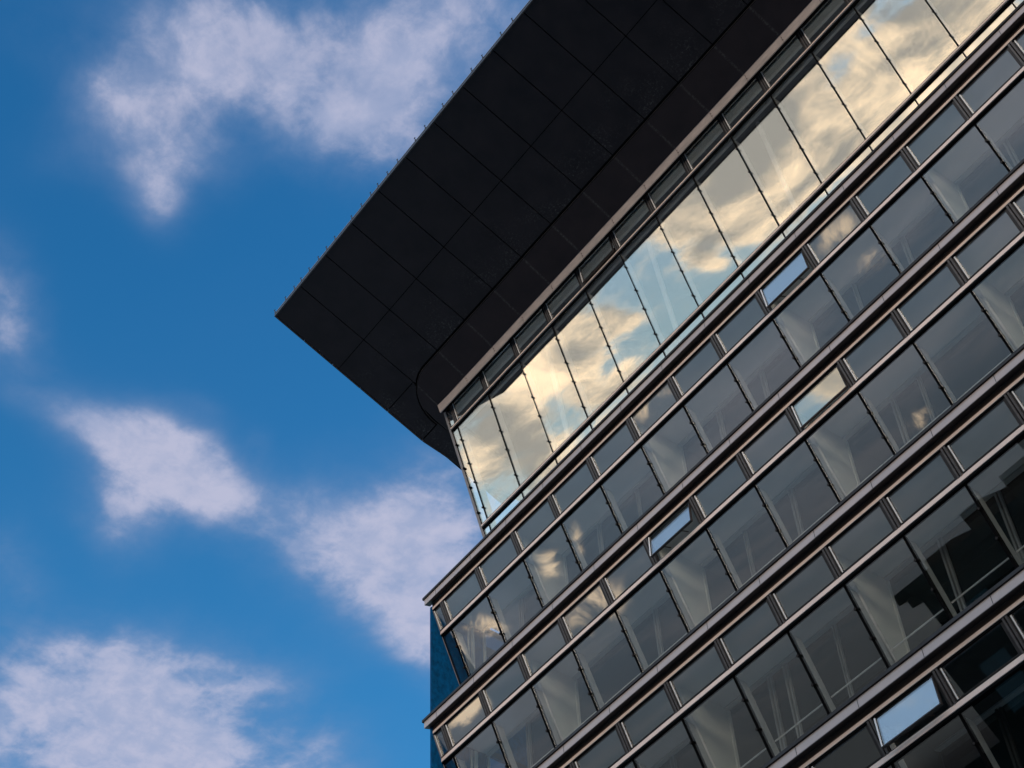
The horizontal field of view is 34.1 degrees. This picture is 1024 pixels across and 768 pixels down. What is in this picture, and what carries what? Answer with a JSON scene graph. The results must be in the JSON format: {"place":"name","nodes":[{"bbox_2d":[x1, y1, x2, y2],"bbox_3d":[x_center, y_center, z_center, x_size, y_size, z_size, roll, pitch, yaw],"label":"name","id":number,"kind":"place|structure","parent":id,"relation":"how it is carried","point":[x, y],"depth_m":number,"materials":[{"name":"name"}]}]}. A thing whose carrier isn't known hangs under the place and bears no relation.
{"place":"outdoors","nodes":[
{"label":"outdoors","id":0,"kind":"place"},
{"bbox_2d":[0,0,528,767],"label":"sky","id":1,"kind":"structure","parent":0,"point":[218,550],"materials":[{"name":"blue"}]},
{"bbox_2d":[274,0,1023,767],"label":"office building","id":2,"kind":"structure","parent":0,"point":[688,334],"depth_m":38.42,"materials":[{"name":"grey glass"}]},
{"bbox_2d":[434,606,446,629],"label":"top window","id":3,"kind":"structure","parent":2,"relation":"in","point":[435,612],"depth_m":42.79,"materials":[{"name":"grey metal"}]},
{"bbox_2d":[434,730,447,756],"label":"top window","id":4,"kind":"structure","parent":2,"relation":"in","point":[438,732],"depth_m":39.66,"materials":[{"name":"grey metal"}]},
{"bbox_2d":[444,572,481,619],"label":"top window","id":5,"kind":"structure","parent":2,"relation":"in","point":[473,573],"depth_m":42.39,"materials":[{"name":"grey metal"}]},
{"bbox_2d":[445,696,485,746],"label":"top window","id":6,"kind":"structure","parent":2,"relation":"in","point":[448,730],"depth_m":39.29,"materials":[{"name":"grey metal"}]},
{"bbox_2d":[452,376,483,419],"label":"top window","id":7,"kind":"structure","parent":2,"relation":"in","point":[474,381],"depth_m":49.02,"materials":[{"name":"grey metal"}]},
{"bbox_2d":[486,634,503,659],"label":"end window","id":8,"kind":"structure","parent":2,"relation":"in","point":[492,643],"depth_m":43.70,"materials":[{"name":"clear glass"}]},
{"bbox_2d":[490,757,505,767],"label":"end window","id":9,"kind":"structure","parent":2,"relation":"in","point":[494,763],"depth_m":40.62,"materials":[{"name":"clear glass"}]},
{"bbox_2d":[479,537,517,585],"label":"top window","id":10,"kind":"structure","parent":2,"relation":"in","point":[486,560],"depth_m":41.69,"materials":[{"name":"grey metal"}]},
{"bbox_2d":[482,343,515,386],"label":"top window","id":11,"kind":"structure","parent":2,"relation":"in","point":[501,352],"depth_m":48.30,"materials":[{"name":"grey metal"}]},
{"bbox_2d":[483,660,525,711],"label":"top window","id":12,"kind":"structure","parent":2,"relation":"in","point":[487,699],"depth_m":38.55,"materials":[{"name":"grey metal"}]},
{"bbox_2d":[514,308,547,353],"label":"top window","id":13,"kind":"structure","parent":2,"relation":"in","point":[541,309],"depth_m":47.56,"materials":[{"name":"grey metal"}]},
{"bbox_2d":[515,500,555,550],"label":"top window","id":14,"kind":"structure","parent":2,"relation":"in","point":[516,532],"depth_m":40.96,"materials":[{"name":"grey metal"}]},
{"bbox_2d":[522,622,566,675],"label":"top window","id":15,"kind":"structure","parent":2,"relation":"in","point":[527,665],"depth_m":37.82,"materials":[{"name":"grey metal"}]},
{"bbox_2d":[546,273,580,318],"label":"top window","id":16,"kind":"structure","parent":2,"relation":"in","point":[568,280],"depth_m":46.84,"materials":[{"name":"grey metal"}]},
{"bbox_2d":[552,462,594,513],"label":"top window","id":17,"kind":"structure","parent":2,"relation":"in","point":[585,463],"depth_m":40.22,"materials":[{"name":"grey metal"}]},
{"bbox_2d":[562,584,608,638],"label":"top window","id":18,"kind":"structure","parent":2,"relation":"in","point":[598,585],"depth_m":37.09,"materials":[{"name":"grey metal"}]},
{"bbox_2d":[579,236,613,282],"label":"top window","id":19,"kind":"structure","parent":2,"relation":"in","point":[608,237],"depth_m":45.88,"materials":[{"name":"grey metal"}]},
{"bbox_2d":[575,728,625,767],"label":"top window","id":20,"kind":"structure","parent":2,"relation":"in","point":[576,762],"depth_m":33.89,"materials":[{"name":"grey metal"}]},
{"bbox_2d":[591,423,634,475],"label":"top window","id":21,"kind":"structure","parent":2,"relation":"in","point":[625,424],"depth_m":39.50,"materials":[{"name":"grey metal"}]},
{"bbox_2d":[605,544,652,600],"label":"top window","id":22,"kind":"structure","parent":2,"relation":"in","point":[606,579],"depth_m":36.36,"materials":[{"name":"grey metal"}]},
{"bbox_2d":[613,198,650,246],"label":"top window","id":23,"kind":"structure","parent":2,"relation":"in","point":[634,209],"depth_m":45.38,"materials":[{"name":"grey metal"}]},
{"bbox_2d":[621,687,674,747],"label":"top window","id":24,"kind":"structure","parent":2,"relation":"in","point":[623,724],"depth_m":33.23,"materials":[{"name":"grey metal"}]},
{"bbox_2d":[631,383,676,436],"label":"top window","id":25,"kind":"structure","parent":2,"relation":"in","point":[660,389],"depth_m":38.79,"materials":[{"name":"grey metal"}]},
{"bbox_2d":[648,160,687,208],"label":"top window","id":26,"kind":"structure","parent":2,"relation":"in","point":[675,165],"depth_m":44.66,"materials":[{"name":"grey metal"}]},
{"bbox_2d":[648,502,692,557],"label":"top window","id":27,"kind":"structure","parent":2,"relation":"in","point":[652,554],"depth_m":35.43,"materials":[{"name":"grey metal"}]},
{"bbox_2d":[673,340,720,395],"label":"top window","id":28,"kind":"structure","parent":2,"relation":"in","point":[709,341],"depth_m":38.04,"materials":[{"name":"grey metal"}]},
{"bbox_2d":[670,644,725,706],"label":"top window","id":29,"kind":"structure","parent":2,"relation":"in","point":[671,682],"depth_m":32.48,"materials":[{"name":"grey metal"}]},
{"bbox_2d":[684,119,725,169],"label":"top window","id":30,"kind":"structure","parent":2,"relation":"in","point":[715,122],"depth_m":43.93,"materials":[{"name":"grey metal"}]},
{"bbox_2d":[694,458,746,517],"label":"top window","id":31,"kind":"structure","parent":2,"relation":"in","point":[734,460],"depth_m":34.89,"materials":[{"name":"grey metal"}]},
{"bbox_2d":[716,296,765,353],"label":"top window","id":32,"kind":"structure","parent":2,"relation":"in","point":[754,297],"depth_m":37.29,"materials":[{"name":"grey metal"}]},
{"bbox_2d":[722,78,764,128],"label":"top window","id":33,"kind":"structure","parent":2,"relation":"in","point":[755,79],"depth_m":43.22,"materials":[{"name":"grey metal"}]},
{"bbox_2d":[720,600,778,664],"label":"top window","id":34,"kind":"structure","parent":2,"relation":"in","point":[728,653],"depth_m":31.75,"materials":[{"name":"grey metal"}]},
{"bbox_2d":[742,413,796,474],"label":"top window","id":35,"kind":"structure","parent":2,"relation":"in","point":[784,414],"depth_m":34.17,"materials":[{"name":"grey metal"}]},
{"bbox_2d":[518,123,1023,628],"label":"inner window","id":36,"kind":"structure","parent":2,"relation":"in","point":[911,245],"depth_m":37.50,"materials":[{"name":"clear glass"}]},
{"bbox_2d":[525,284,1023,767],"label":"inner window","id":37,"kind":"structure","parent":2,"relation":"in","point":[977,353],"depth_m":34.84,"materials":[{"name":"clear glass"}]},
{"bbox_2d":[761,35,804,87],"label":"top window","id":38,"kind":"structure","parent":2,"relation":"in","point":[795,36],"depth_m":42.48,"materials":[{"name":"grey metal"}]},
{"bbox_2d":[760,251,809,307],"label":"top window","id":39,"kind":"structure","parent":2,"relation":"in","point":[780,295],"depth_m":36.42,"materials":[{"name":"grey metal"}]},
{"bbox_2d":[773,553,834,619],"bbox_3d":[5.415,3.749,30.935,0.071,0.600,1.310,15,-50,-41],"label":"top window","id":40,"kind":"structure","parent":2,"relation":"in","point":[785,615],"depth_m":31.03,"materials":[{"name":"grey metal"}]},
{"bbox_2d":[791,365,847,428],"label":"top window","id":41,"kind":"structure","parent":2,"relation":"in","point":[846,386],"depth_m":33.31,"materials":[{"name":"grey metal"}]},
{"bbox_2d":[801,0,846,43],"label":"top window","id":42,"kind":"structure","parent":2,"relation":"in","point":[822,7],"depth_m":41.82,"materials":[{"name":"grey metal"}]},
{"bbox_2d":[807,203,861,263],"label":"top window","id":43,"kind":"structure","parent":2,"relation":"in","point":[848,205],"depth_m":35.85,"materials":[{"name":"grey metal"}]},
{"bbox_2d":[659,471,1023,767],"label":"inner window","id":44,"kind":"structure","parent":2,"relation":"in","point":[968,552],"depth_m":30.96,"materials":[{"name":"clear glass"}]},
{"bbox_2d":[811,725,881,767],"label":"top window","id":45,"kind":"structure","parent":2,"relation":"in","point":[865,726],"depth_m":27.83,"materials":[{"name":"grey metal"}]},
{"bbox_2d":[829,505,893,572],"bbox_3d":[6.316,2.796,30.208,0.071,0.600,1.310,15,-50,-41],"label":"top window","id":46,"kind":"structure","parent":2,"relation":"in","point":[830,547],"depth_m":30.30,"materials":[{"name":"grey metal"}]},
{"bbox_2d":[843,316,903,380],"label":"top window","id":47,"kind":"structure","parent":2,"relation":"in","point":[889,317],"depth_m":32.70,"materials":[{"name":"grey metal"}]},
{"bbox_2d":[856,154,912,215],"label":"top window","id":48,"kind":"structure","parent":2,"relation":"in","point":[899,155],"depth_m":35.09,"materials":[{"name":"grey metal"}]},
{"bbox_2d":[874,675,942,748],"bbox_3d":[6.469,5.337,27.057,0.260,0.600,1.310,29,-58,-25],"label":"top window","id":49,"kind":"structure","parent":2,"relation":"in","point":[940,704],"depth_m":26.99,"materials":[{"name":"grey metal"}]},
{"bbox_2d":[887,453,955,523],"bbox_3d":[7.219,1.842,29.483,0.071,0.600,1.310,15,-50,-41],"label":"top window","id":50,"kind":"structure","parent":2,"relation":"in","point":[888,498],"depth_m":29.55,"materials":[{"name":"grey metal"}]},
{"bbox_2d":[897,264,961,331],"bbox_3d":[7.967,-1.641,31.893,0.071,0.600,1.310,15,-50,-41],"label":"top window","id":51,"kind":"structure","parent":2,"relation":"in","point":[945,266],"depth_m":31.97,"materials":[{"name":"grey metal"}]},
{"bbox_2d":[907,102,965,165],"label":"top window","id":52,"kind":"structure","parent":2,"relation":"in","point":[951,104],"depth_m":34.36,"materials":[{"name":"grey metal"}]},
{"bbox_2d":[940,623,1019,699],"bbox_3d":[7.381,4.375,26.355,0.071,0.600,1.310,15,-50,-41],"label":"top window","id":53,"kind":"structure","parent":2,"relation":"in","point":[942,669],"depth_m":26.42,"materials":[{"name":"grey metal"}]},
{"bbox_2d":[940,691,1023,767],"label":"inner window","id":54,"kind":"structure","parent":2,"relation":"in","point":[1002,731],"depth_m":27.44,"materials":[{"name":"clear glass"}]},
{"bbox_2d":[948,399,1020,471],"bbox_3d":[8.123,0.890,28.758,0.071,0.600,1.310,15,-50,-41],"label":"top window","id":55,"kind":"structure","parent":2,"relation":"in","point":[949,446],"depth_m":28.83,"materials":[{"name":"grey metal"}]},
{"bbox_2d":[954,210,1020,279],"bbox_3d":[8.867,-2.595,31.165,0.071,0.600,1.310,15,-50,-41],"label":"top window","id":56,"kind":"structure","parent":2,"relation":"in","point":[955,257],"depth_m":31.23,"materials":[{"name":"grey metal"}]},
{"bbox_2d":[959,49,1021,113],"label":"top window","id":57,"kind":"structure","parent":2,"relation":"in","point":[1005,50],"depth_m":33.63,"materials":[{"name":"grey metal"}]},
{"bbox_2d":[1010,605,1023,637],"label":"top window","id":58,"kind":"structure","parent":2,"relation":"in","point":[1012,615],"depth_m":26.01,"materials":[{"name":"grey metal"}]},
{"bbox_2d":[1012,381,1023,409],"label":"top window","id":59,"kind":"structure","parent":2,"relation":"in","point":[1022,383],"depth_m":28.42,"materials":[{"name":"grey metal"}]},
{"bbox_2d":[1013,193,1023,216],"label":"top window","id":60,"kind":"structure","parent":2,"relation":"in","point":[1022,195],"depth_m":30.84,"materials":[{"name":"grey metal"}]},
{"bbox_2d":[1014,32,1023,52],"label":"top window","id":61,"kind":"structure","parent":2,"relation":"in","point":[1022,34],"depth_m":33.24,"materials":[{"name":"grey metal"}]}
]}

